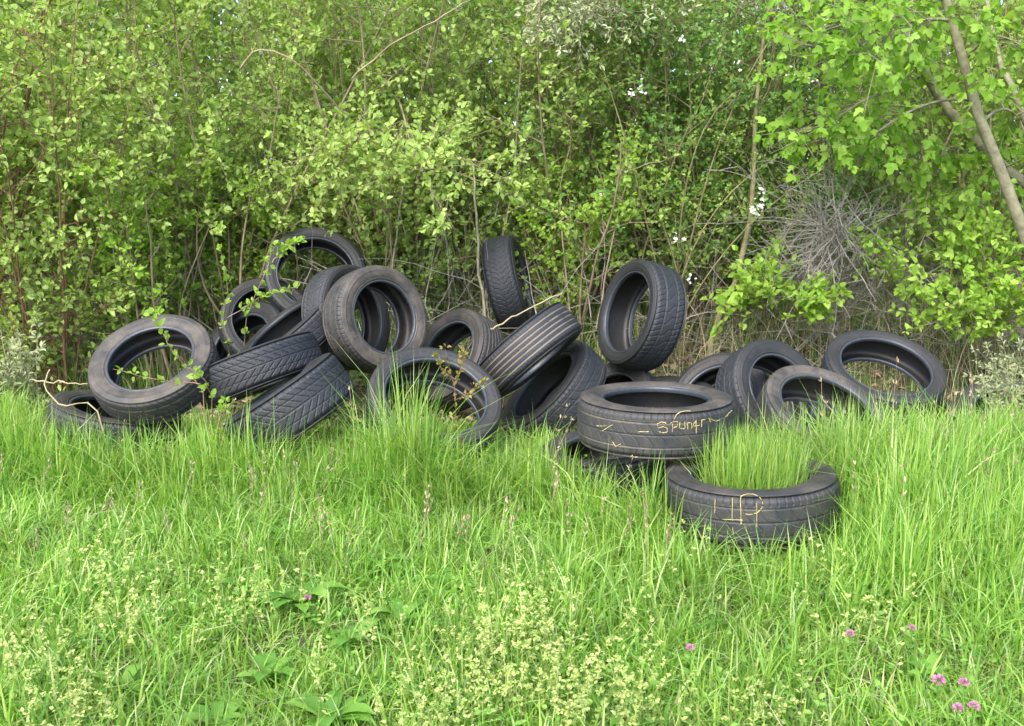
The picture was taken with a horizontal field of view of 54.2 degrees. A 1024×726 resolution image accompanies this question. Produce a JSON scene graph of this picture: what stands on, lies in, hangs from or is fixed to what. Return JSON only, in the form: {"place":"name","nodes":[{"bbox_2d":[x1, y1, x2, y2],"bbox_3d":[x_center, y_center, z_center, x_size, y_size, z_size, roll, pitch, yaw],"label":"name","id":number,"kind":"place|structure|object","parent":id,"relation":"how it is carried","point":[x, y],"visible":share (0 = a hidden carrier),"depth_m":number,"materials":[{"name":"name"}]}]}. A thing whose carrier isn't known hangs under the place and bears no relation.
{"place":"outdoors","nodes":[
{"label":"outdoors","id":0,"kind":"place"},
{"bbox_2d":[0,332,1023,725],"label":"meadow grass","id":1,"kind":"structure","parent":0,"point":[782,614],"depth_m":3.15,"materials":[{"name":"plant"}]},
{"bbox_2d":[0,192,1023,725],"bbox_3d":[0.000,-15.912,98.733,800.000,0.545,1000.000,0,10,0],"label":"ground","id":2,"kind":"structure","parent":0,"point":[340,412],"depth_m":3.43,"materials":[{"name":"soil"}]},
{"bbox_2d":[0,317,50,413],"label":"silver plant","id":3,"kind":"object","parent":2,"relation":"on","point":[10,375],"visible":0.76,"depth_m":5.21,"materials":[{"name":"green plant"}]},
{"bbox_2d":[0,0,106,279],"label":"shrub","id":4,"kind":"object","parent":2,"relation":"on","point":[12,58],"visible":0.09,"depth_m":7.33,"materials":[{"name":"green plant"}]},
{"bbox_2d":[0,0,113,392],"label":"shrub","id":5,"kind":"object","parent":2,"relation":"on","point":[22,132],"visible":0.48,"depth_m":5.78,"materials":[{"name":"green plant"}]},
{"bbox_2d":[44,369,105,442],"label":"dry stem","id":6,"kind":"object","parent":2,"relation":"on","point":[95,409],"visible":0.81,"depth_m":4.61,"materials":[{"name":"plant"}]},
{"bbox_2d":[0,0,196,408],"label":"shrub","id":7,"kind":"object","parent":2,"relation":"on","point":[13,246],"visible":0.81,"depth_m":5.66,"materials":[{"name":"green plant"}]},
{"bbox_2d":[46,389,180,459],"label":"tyre","id":8,"kind":"object","parent":2,"relation":"on","point":[70,397],"visible":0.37,"depth_m":4.69,"materials":[{"name":"rubber"}]},
{"bbox_2d":[88,314,219,424],"bbox_3d":[-1.719,0.023,4.813,0.600,0.167,0.600,-1,47,5],"label":"tyre","id":9,"kind":"object","parent":8,"relation":"on","point":[125,347],"visible":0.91,"depth_m":4.73,"materials":[{"name":"rubber"}]},
{"bbox_2d":[87,663,152,695],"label":"broadleaf weed","id":10,"kind":"object","parent":2,"relation":"on","point":[132,669],"visible":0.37,"depth_m":2.57,"materials":[{"name":"green plant"}]},
{"bbox_2d":[0,0,257,318],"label":"shrub","id":11,"kind":"object","parent":2,"relation":"on","point":[83,45],"visible":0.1,"depth_m":7.56,"materials":[{"name":"plant"}]},
{"bbox_2d":[21,93,254,358],"bbox_3d":[-2.569,-0.883,6.668,1.772,1.768,1.396,8,12,37],"label":"shrub","id":12,"kind":"object","parent":2,"relation":"on","point":[82,193],"visible":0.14,"depth_m":6.43,"materials":[{"name":"green plant"}]},
{"bbox_2d":[0,0,280,314],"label":"shrub","id":13,"kind":"object","parent":2,"relation":"on","point":[222,39],"visible":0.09,"depth_m":7.37,"materials":[{"name":"green plant"}]},
{"bbox_2d":[51,123,236,387],"bbox_3d":[-2.197,-0.624,6.099,0.952,1.721,1.585,0,10,0],"label":"shrub","id":14,"kind":"object","parent":2,"relation":"on","point":[153,276],"visible":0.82,"depth_m":6.00,"materials":[{"name":"green plant"}]},
{"bbox_2d":[114,307,229,458],"bbox_3d":[-1.469,0.164,4.457,0.614,0.826,0.190,4,10,20],"label":"sapling","id":15,"kind":"object","parent":2,"relation":"on","point":[199,374],"visible":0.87,"depth_m":4.43,"materials":[{"name":"green plant"}]},
{"bbox_2d":[175,700,246,725],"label":"broadleaf weed","id":16,"kind":"object","parent":2,"relation":"on","point":[219,704],"visible":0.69,"depth_m":2.43,"materials":[{"name":"green plant"}]},
{"bbox_2d":[147,157,303,343],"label":"shrub","id":17,"kind":"object","parent":2,"relation":"on","point":[239,256],"visible":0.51,"depth_m":6.36,"materials":[{"name":"green plant"}]},
{"bbox_2d":[42,0,420,336],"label":"shrub","id":18,"kind":"object","parent":2,"relation":"on","point":[146,91],"visible":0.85,"depth_m":6.03,"materials":[{"name":"green plant"}]},
{"bbox_2d":[209,574,264,596],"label":"broadleaf weed","id":19,"kind":"object","parent":2,"relation":"on","point":[231,580],"visible":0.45,"depth_m":3.24,"materials":[{"name":"green plant"}]},
{"bbox_2d":[210,301,279,394],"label":"tyre","id":20,"kind":"object","parent":2,"relation":"on","point":[262,315],"visible":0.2,"depth_m":6.20,"materials":[{"name":"rubber"}]},
{"bbox_2d":[218,278,302,354],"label":"tyre","id":21,"kind":"object","parent":2,"relation":"on","point":[244,291],"visible":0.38,"depth_m":6.11,"materials":[{"name":"rubber"}]},
{"bbox_2d":[264,227,365,311],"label":"tyre","id":22,"kind":"object","parent":21,"relation":"on","point":[344,249],"visible":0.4,"depth_m":6.21,"materials":[{"name":"rubber"}]},
{"bbox_2d":[216,235,306,355],"bbox_3d":[-1.464,-0.233,5.618,0.643,0.973,0.344,7,12,36],"label":"sapling","id":23,"kind":"object","parent":2,"relation":"on","point":[283,248],"visible":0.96,"depth_m":5.51,"materials":[{"name":"green plant"}]},
{"bbox_2d":[155,116,372,332],"bbox_3d":[-1.431,-0.904,6.631,1.276,1.533,1.503,7,12,34],"label":"shrub","id":24,"kind":"object","parent":2,"relation":"on","point":[223,184],"visible":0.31,"depth_m":6.40,"materials":[{"name":"green plant"}]},
{"bbox_2d":[175,81,356,300],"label":"shrub","id":25,"kind":"object","parent":2,"relation":"on","point":[255,170],"visible":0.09,"depth_m":6.72,"materials":[{"name":"green plant"}]},
{"bbox_2d":[233,652,299,687],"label":"broadleaf weed","id":26,"kind":"object","parent":2,"relation":"on","point":[259,660],"visible":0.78,"depth_m":2.69,"materials":[{"name":"green plant"}]},
{"bbox_2d":[158,0,397,291],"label":"shrub","id":27,"kind":"object","parent":2,"relation":"on","point":[243,50],"visible":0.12,"depth_m":7.47,"materials":[{"name":"plant"}]},
{"bbox_2d":[222,353,355,458],"bbox_3d":[-1.033,0.205,4.652,0.614,0.227,0.614,-34,9,0],"label":"tyre","id":28,"kind":"object","parent":2,"relation":"on","point":[300,394],"visible":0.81,"depth_m":4.39,"materials":[{"name":"rubber"}]},
{"bbox_2d":[200,331,321,408],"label":"tyre","id":29,"kind":"object","parent":28,"relation":"on","point":[262,367],"visible":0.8,"depth_m":4.72,"materials":[{"name":"rubber"}]},
{"bbox_2d":[240,299,326,351],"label":"tyre","id":30,"kind":"object","parent":29,"relation":"on","point":[287,321],"visible":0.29,"depth_m":5.78,"materials":[{"name":"rubber"}]},
{"bbox_2d":[301,265,389,370],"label":"tyre","id":31,"kind":"object","parent":30,"relation":"on","point":[373,309],"visible":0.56,"depth_m":5.78,"materials":[{"name":"rubber"}]},
{"bbox_2d":[322,265,427,373],"bbox_3d":[-0.745,-0.237,5.487,0.202,0.586,0.586,-13,-46,47],"label":"tyre","id":32,"kind":"object","parent":30,"relation":"on","point":[398,291],"visible":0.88,"depth_m":5.38,"materials":[{"name":"rubber"}]},
{"bbox_2d":[258,579,347,613],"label":"broadleaf weed","id":33,"kind":"object","parent":2,"relation":"on","point":[320,588],"visible":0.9,"depth_m":3.11,"materials":[{"name":"green plant"}]},
{"bbox_2d":[166,0,461,276],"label":"shrub","id":34,"kind":"object","parent":2,"relation":"on","point":[318,55],"visible":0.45,"depth_m":6.50,"materials":[{"name":"green plant"}]},
{"bbox_2d":[282,689,375,725],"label":"broadleaf weed","id":35,"kind":"object","parent":2,"relation":"on","point":[359,707],"visible":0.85,"depth_m":2.46,"materials":[{"name":"green plant"}]},
{"bbox_2d":[328,617,393,648],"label":"broadleaf weed","id":36,"kind":"object","parent":2,"relation":"on","point":[341,640],"visible":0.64,"depth_m":2.88,"materials":[{"name":"green plant"}]},
{"bbox_2d":[203,0,529,268],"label":"shrub","id":37,"kind":"object","parent":2,"relation":"on","point":[227,35],"visible":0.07,"depth_m":7.34,"materials":[{"name":"plant"}]},
{"bbox_2d":[222,0,530,337],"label":"shrub","id":38,"kind":"object","parent":2,"relation":"on","point":[421,152],"visible":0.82,"depth_m":5.76,"materials":[{"name":"green plant"}]},
{"bbox_2d":[351,553,409,575],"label":"broadleaf weed","id":39,"kind":"object","parent":2,"relation":"on","point":[387,559],"visible":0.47,"depth_m":3.38,"materials":[{"name":"green plant"}]},
{"bbox_2d":[369,598,428,626],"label":"broadleaf weed","id":40,"kind":"object","parent":2,"relation":"on","point":[398,613],"visible":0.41,"depth_m":3.02,"materials":[{"name":"green plant"}]},
{"bbox_2d":[363,347,501,462],"bbox_3d":[-0.376,0.213,4.753,0.648,0.202,0.648,-24,57,-36],"label":"tyre","id":41,"kind":"object","parent":2,"relation":"on","point":[488,395],"visible":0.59,"depth_m":4.83,"materials":[{"name":"rubber"}]},
{"bbox_2d":[425,567,468,595],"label":"broadleaf weed","id":42,"kind":"object","parent":2,"relation":"on","point":[446,569],"visible":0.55,"depth_m":3.27,"materials":[{"name":"green plant"}]},
{"bbox_2d":[412,308,503,411],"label":"tyre","id":43,"kind":"object","parent":2,"relation":"on","point":[454,328],"visible":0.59,"depth_m":5.74,"materials":[{"name":"rubber"}]},
{"bbox_2d":[0,454,917,725],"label":"bedstraw","id":44,"kind":"object","parent":2,"relation":"on","point":[581,699],"visible":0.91,"depth_m":2.58,"materials":[{"name":"plant"}]},
{"bbox_2d":[432,344,488,463],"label":"weed sprig","id":45,"kind":"object","parent":2,"relation":"on","point":[459,361],"visible":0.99,"depth_m":4.12,"materials":[{"name":"green plant"}]},
{"bbox_2d":[334,0,602,317],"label":"shrub","id":46,"kind":"object","parent":2,"relation":"on","point":[447,79],"visible":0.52,"depth_m":6.52,"materials":[{"name":"green plant"}]},
{"bbox_2d":[481,235,535,332],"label":"tyre","id":47,"kind":"object","parent":2,"relation":"on","point":[507,300],"visible":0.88,"depth_m":6.18,"materials":[{"name":"rubber"}]},
{"bbox_2d":[0,419,1022,725],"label":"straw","id":48,"kind":"object","parent":2,"relation":"on","point":[464,627],"visible":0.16,"depth_m":2.83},
{"bbox_2d":[0,339,1023,635],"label":"tall grass","id":49,"kind":"structure","parent":2,"relation":"on","point":[904,547],"depth_m":3.97,"materials":[{"name":"plant"}]},
{"bbox_2d":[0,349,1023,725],"bbox_3d":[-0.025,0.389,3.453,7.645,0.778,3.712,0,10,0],"label":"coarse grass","id":50,"kind":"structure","parent":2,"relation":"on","point":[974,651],"depth_m":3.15,"materials":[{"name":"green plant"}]},
{"bbox_2d":[0,0,1023,309],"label":"thicket","id":51,"kind":"object","parent":2,"relation":"on","point":[214,16],"visible":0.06,"depth_m":8.80,"materials":[{"name":"green plant"}]},
{"bbox_2d":[0,142,1023,391],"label":"brushwood","id":52,"kind":"object","parent":2,"relation":"on","point":[714,268],"visible":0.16,"depth_m":6.51,"materials":[{"name":"plant"}]},
{"bbox_2d":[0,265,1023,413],"bbox_3d":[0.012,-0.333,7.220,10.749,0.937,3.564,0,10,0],"label":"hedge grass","id":53,"kind":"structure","parent":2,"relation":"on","point":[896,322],"depth_m":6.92,"materials":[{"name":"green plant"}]},
{"bbox_2d":[0,250,1023,408],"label":"dry grass","id":54,"kind":"structure","parent":2,"relation":"on","point":[831,339],"depth_m":6.67,"materials":[{"name":"plant"}]},
{"bbox_2d":[0,357,1023,601],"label":"seeding grass","id":55,"kind":"structure","parent":2,"relation":"on","point":[994,449],"depth_m":3.66,"materials":[{"name":"plant"}]},
{"bbox_2d":[0,419,1023,725],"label":"ground herbs","id":56,"kind":"object","parent":2,"relation":"on","point":[648,719],"visible":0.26,"depth_m":2.89,"materials":[{"name":"green plant"}]},
{"bbox_2d":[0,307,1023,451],"bbox_3d":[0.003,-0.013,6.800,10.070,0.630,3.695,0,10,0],"label":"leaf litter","id":57,"kind":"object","parent":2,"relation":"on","point":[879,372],"visible":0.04,"depth_m":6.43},
{"bbox_2d":[278,91,496,339],"bbox_3d":[-0.874,-0.910,6.524,1.250,1.650,1.323,-6,12,-33],"label":"shrub","id":58,"kind":"object","parent":57,"relation":"on","point":[381,207],"visible":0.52,"depth_m":6.41,"materials":[{"name":"green plant"}]},
{"bbox_2d":[374,91,509,322],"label":"shrub","id":59,"kind":"object","parent":57,"relation":"on","point":[463,147],"visible":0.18,"depth_m":6.99,"materials":[{"name":"green plant"}]},
{"bbox_2d":[390,0,667,292],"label":"shrub","id":60,"kind":"object","parent":2,"relation":"on","point":[502,119],"visible":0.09,"depth_m":7.61,"materials":[{"name":"green plant"}]},
{"bbox_2d":[501,340,606,440],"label":"tyre","id":61,"kind":"object","parent":2,"relation":"on","point":[573,371],"visible":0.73,"depth_m":5.30,"materials":[{"name":"rubber"}]},
{"bbox_2d":[479,302,581,398],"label":"tyre","id":62,"kind":"object","parent":61,"relation":"on","point":[537,343],"visible":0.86,"depth_m":5.01,"materials":[{"name":"rubber"}]},
{"bbox_2d":[450,0,713,301],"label":"willow","id":63,"kind":"object","parent":2,"relation":"on","point":[576,17],"visible":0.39,"depth_m":5.99,"materials":[{"name":"green plant"}]},
{"bbox_2d":[486,117,691,339],"bbox_3d":[0.528,-0.811,6.542,1.154,1.560,1.578,-9,13,-42],"label":"shrub","id":64,"kind":"object","parent":2,"relation":"on","point":[577,280],"visible":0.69,"depth_m":6.47,"materials":[{"name":"green plant"}]},
{"bbox_2d":[456,0,724,313],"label":"shrub","id":65,"kind":"object","parent":2,"relation":"on","point":[570,74],"visible":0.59,"depth_m":6.40,"materials":[{"name":"green plant"}]},
{"bbox_2d":[540,430,675,503],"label":"tyre","id":66,"kind":"object","parent":2,"relation":"on","point":[572,439],"visible":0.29,"depth_m":4.15,"materials":[{"name":"rubber"}]},
{"bbox_2d":[577,381,734,459],"bbox_3d":[0.589,0.227,4.115,0.640,0.202,0.642,-2,10,-8],"label":"tyre","id":67,"kind":"object","parent":66,"relation":"on","point":[635,419],"visible":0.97,"depth_m":3.88,"materials":[{"name":"rubber"}]},
{"bbox_2d":[604,363,652,384],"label":"tyre","id":68,"kind":"object","parent":2,"relation":"on","point":[617,374],"visible":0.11,"depth_m":5.96,"materials":[{"name":"rubber"}]},
{"bbox_2d":[598,259,686,370],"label":"tyre","id":69,"kind":"object","parent":68,"relation":"on","point":[652,346],"visible":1,"depth_m":5.71,"materials":[{"name":"rubber"}]},
{"bbox_2d":[436,0,833,342],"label":"hawthorn","id":70,"kind":"object","parent":2,"relation":"on","point":[704,113],"visible":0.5,"depth_m":6.47,"materials":[{"name":"green plant"}]},
{"bbox_2d":[517,0,827,278],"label":"shrub","id":71,"kind":"object","parent":2,"relation":"on","point":[675,45],"visible":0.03,"depth_m":7.60,"materials":[{"name":"green plant"}]},
{"bbox_2d":[633,376,714,388],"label":"tyre","id":72,"kind":"object","parent":2,"relation":"on","point":[672,379],"visible":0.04,"depth_m":5.80,"materials":[{"name":"rubber"}]},
{"bbox_2d":[571,110,778,345],"bbox_3d":[1.073,-0.911,6.824,1.271,1.650,1.512,8,13,40],"label":"shrub","id":73,"kind":"object","parent":2,"relation":"on","point":[688,233],"visible":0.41,"depth_m":6.63,"materials":[{"name":"green plant"}]},
{"bbox_2d":[531,0,842,330],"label":"shrub","id":74,"kind":"object","parent":2,"relation":"on","point":[624,106],"visible":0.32,"depth_m":6.58,"materials":[{"name":"green plant"}]},
{"bbox_2d":[683,643,696,698],"bbox_3d":[0.470,0.818,2.633,0.034,0.174,0.041,0,10,0],"label":"clover","id":75,"kind":"object","parent":2,"relation":"on","point":[687,656],"visible":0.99,"depth_m":2.63,"materials":[{"name":"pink plant"}]},
{"bbox_2d":[587,26,845,361],"bbox_3d":[1.265,-0.967,6.129,1.651,2.062,0.655,0,10,0],"label":"rose bush","id":76,"kind":"object","parent":2,"relation":"on","point":[672,249],"visible":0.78,"depth_m":6.11,"materials":[{"name":"green plant"}]},
{"bbox_2d":[639,0,801,356],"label":"tree","id":77,"kind":"object","parent":2,"relation":"on","point":[757,111],"visible":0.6,"depth_m":6.19,"materials":[{"name":"green plant"}]},
{"bbox_2d":[676,353,768,441],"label":"tyre","id":78,"kind":"object","parent":2,"relation":"on","point":[706,369],"visible":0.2,"depth_m":5.70,"materials":[{"name":"rubber"}]},
{"bbox_2d":[596,0,853,343],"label":"hawthorn","id":79,"kind":"object","parent":2,"relation":"on","point":[689,53],"visible":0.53,"depth_m":6.38,"materials":[{"name":"green plant"}]},
{"bbox_2d":[663,451,839,549],"bbox_3d":[0.900,0.504,3.781,0.648,0.215,0.648,-4,9,-11],"label":"tyre","id":80,"kind":"object","parent":2,"relation":"on","point":[735,506],"visible":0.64,"depth_m":3.51,"materials":[{"name":"rubber"}]},
{"bbox_2d":[674,415,839,558],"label":"grass","id":81,"kind":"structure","parent":2,"relation":"on","point":[738,465],"depth_m":3.67,"materials":[{"name":"plant"}]},
{"bbox_2d":[683,111,833,330],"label":"shrub","id":82,"kind":"object","parent":2,"relation":"on","point":[770,236],"visible":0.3,"depth_m":6.90,"materials":[{"name":"green plant"}]},
{"bbox_2d":[667,0,859,315],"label":"willow","id":83,"kind":"object","parent":2,"relation":"on","point":[753,13],"visible":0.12,"depth_m":7.71,"materials":[{"name":"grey plant"}]},
{"bbox_2d":[715,339,826,435],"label":"tyre","id":84,"kind":"object","parent":2,"relation":"on","point":[768,356],"visible":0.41,"depth_m":5.13,"materials":[{"name":"rubber"}]},
{"bbox_2d":[700,238,853,339],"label":"bush","id":85,"kind":"object","parent":2,"relation":"on","point":[751,287],"visible":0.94,"depth_m":6.08,"materials":[{"name":"green plant"}]},
{"bbox_2d":[678,0,940,326],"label":"hawthorn","id":86,"kind":"object","parent":2,"relation":"on","point":[788,85],"visible":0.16,"depth_m":6.94,"materials":[{"name":"green plant"}]},
{"bbox_2d":[753,365,889,451],"bbox_3d":[1.433,0.267,4.640,0.606,0.192,0.606,-13,46,-32],"label":"tyre","id":87,"kind":"object","parent":2,"relation":"on","point":[781,386],"visible":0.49,"depth_m":4.76,"materials":[{"name":"rubber"}]},
{"bbox_2d":[707,0,966,326],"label":"shrub","id":88,"kind":"object","parent":2,"relation":"on","point":[856,191],"visible":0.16,"depth_m":7.04,"materials":[{"name":"green plant"}]},
{"bbox_2d":[692,106,999,377],"bbox_3d":[2.099,-0.690,6.187,1.775,1.724,1.315,-5,11,-29],"label":"dead bush","id":89,"kind":"object","parent":2,"relation":"on","point":[840,234],"visible":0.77,"depth_m":6.15,"materials":[{"name":"plant"}]},
{"bbox_2d":[842,629,854,671],"bbox_3d":[0.915,0.796,2.715,0.035,0.161,0.042,0,10,0],"label":"clover","id":90,"kind":"object","parent":2,"relation":"on","point":[847,632],"visible":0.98,"depth_m":2.71,"materials":[{"name":"green plant"}]},
{"bbox_2d":[738,0,1023,315],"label":"shrub","id":91,"kind":"object","parent":2,"relation":"on","point":[897,200],"visible":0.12,"depth_m":7.69,"materials":[{"name":"plant"}]},
{"bbox_2d":[844,212,920,331],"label":"bush","id":92,"kind":"object","parent":2,"relation":"on","point":[891,271],"visible":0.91,"depth_m":6.05,"materials":[{"name":"green plant"}]},
{"bbox_2d":[744,0,1023,250],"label":"maple tree","id":93,"kind":"object","parent":2,"relation":"on","point":[858,25],"visible":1,"depth_m":5.35,"materials":[{"name":"green plant"}]},
{"bbox_2d":[804,26,993,335],"bbox_3d":[2.340,-1.225,6.226,1.133,2.511,1.134,0,10,0],"label":"maple tree","id":94,"kind":"object","parent":2,"relation":"on","point":[924,230],"visible":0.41,"depth_m":5.98,"materials":[{"name":"green plant"}]},
{"bbox_2d":[778,0,1023,281],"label":"maple tree","id":95,"kind":"object","parent":2,"relation":"on","point":[924,175],"visible":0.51,"depth_m":6.02,"materials":[{"name":"green plant"}]},
{"bbox_2d":[844,390,970,431],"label":"tyre","id":96,"kind":"object","parent":2,"relation":"on","point":[949,402],"visible":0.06,"depth_m":5.26,"materials":[{"name":"rubber"}]},
{"bbox_2d":[820,330,946,424],"bbox_3d":[1.946,0.074,5.264,0.626,0.182,0.626,-14,43,-21],"label":"tyre","id":97,"kind":"object","parent":96,"relation":"on","point":[920,365],"visible":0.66,"depth_m":5.35,"materials":[{"name":"rubber"}]},
{"bbox_2d":[904,653,952,682],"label":"broadleaf weed","id":98,"kind":"object","parent":2,"relation":"on","point":[932,659],"visible":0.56,"depth_m":2.69,"materials":[{"name":"green plant"}]},
{"bbox_2d":[929,674,944,709],"bbox_3d":[1.039,0.837,2.451,0.038,0.161,0.040,4,11,21],"label":"clover","id":99,"kind":"object","parent":2,"relation":"on","point":[941,678],"visible":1,"depth_m":2.44,"materials":[{"name":"pink plant"}]},
{"bbox_2d":[865,0,1023,336],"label":"shrub","id":100,"kind":"object","parent":2,"relation":"on","point":[989,108],"visible":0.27,"depth_m":6.82,"materials":[{"name":"green plant"}]},
{"bbox_2d":[869,0,1023,282],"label":"shrub","id":101,"kind":"object","parent":2,"relation":"on","point":[969,11],"visible":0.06,"depth_m":7.33,"materials":[{"name":"green plant"}]},
{"bbox_2d":[888,178,1023,368],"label":"bush","id":102,"kind":"object","parent":2,"relation":"on","point":[972,306],"visible":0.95,"depth_m":5.83,"materials":[{"name":"green plant"}]},
{"bbox_2d":[953,677,970,722],"bbox_3d":[1.101,0.838,2.446,0.036,0.154,0.042,0,10,0],"label":"clover","id":103,"kind":"object","parent":2,"relation":"on","point":[966,680],"visible":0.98,"depth_m":2.44,"materials":[{"name":"green plant"}]},
{"bbox_2d":[963,701,980,725],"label":"clover","id":104,"kind":"object","parent":2,"relation":"on","point":[974,703],"visible":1,"depth_m":2.32,"materials":[{"name":"pink plant"}]},
{"bbox_2d":[954,379,1023,424],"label":"plant","id":105,"kind":"object","parent":2,"relation":"on","point":[966,392],"visible":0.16,"depth_m":5.38,"materials":[{"name":"plant"}]},
{"bbox_2d":[962,333,1023,429],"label":"silver plant","id":106,"kind":"object","parent":2,"relation":"on","point":[995,375],"visible":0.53,"depth_m":4.84,"materials":[{"name":"green plant"}]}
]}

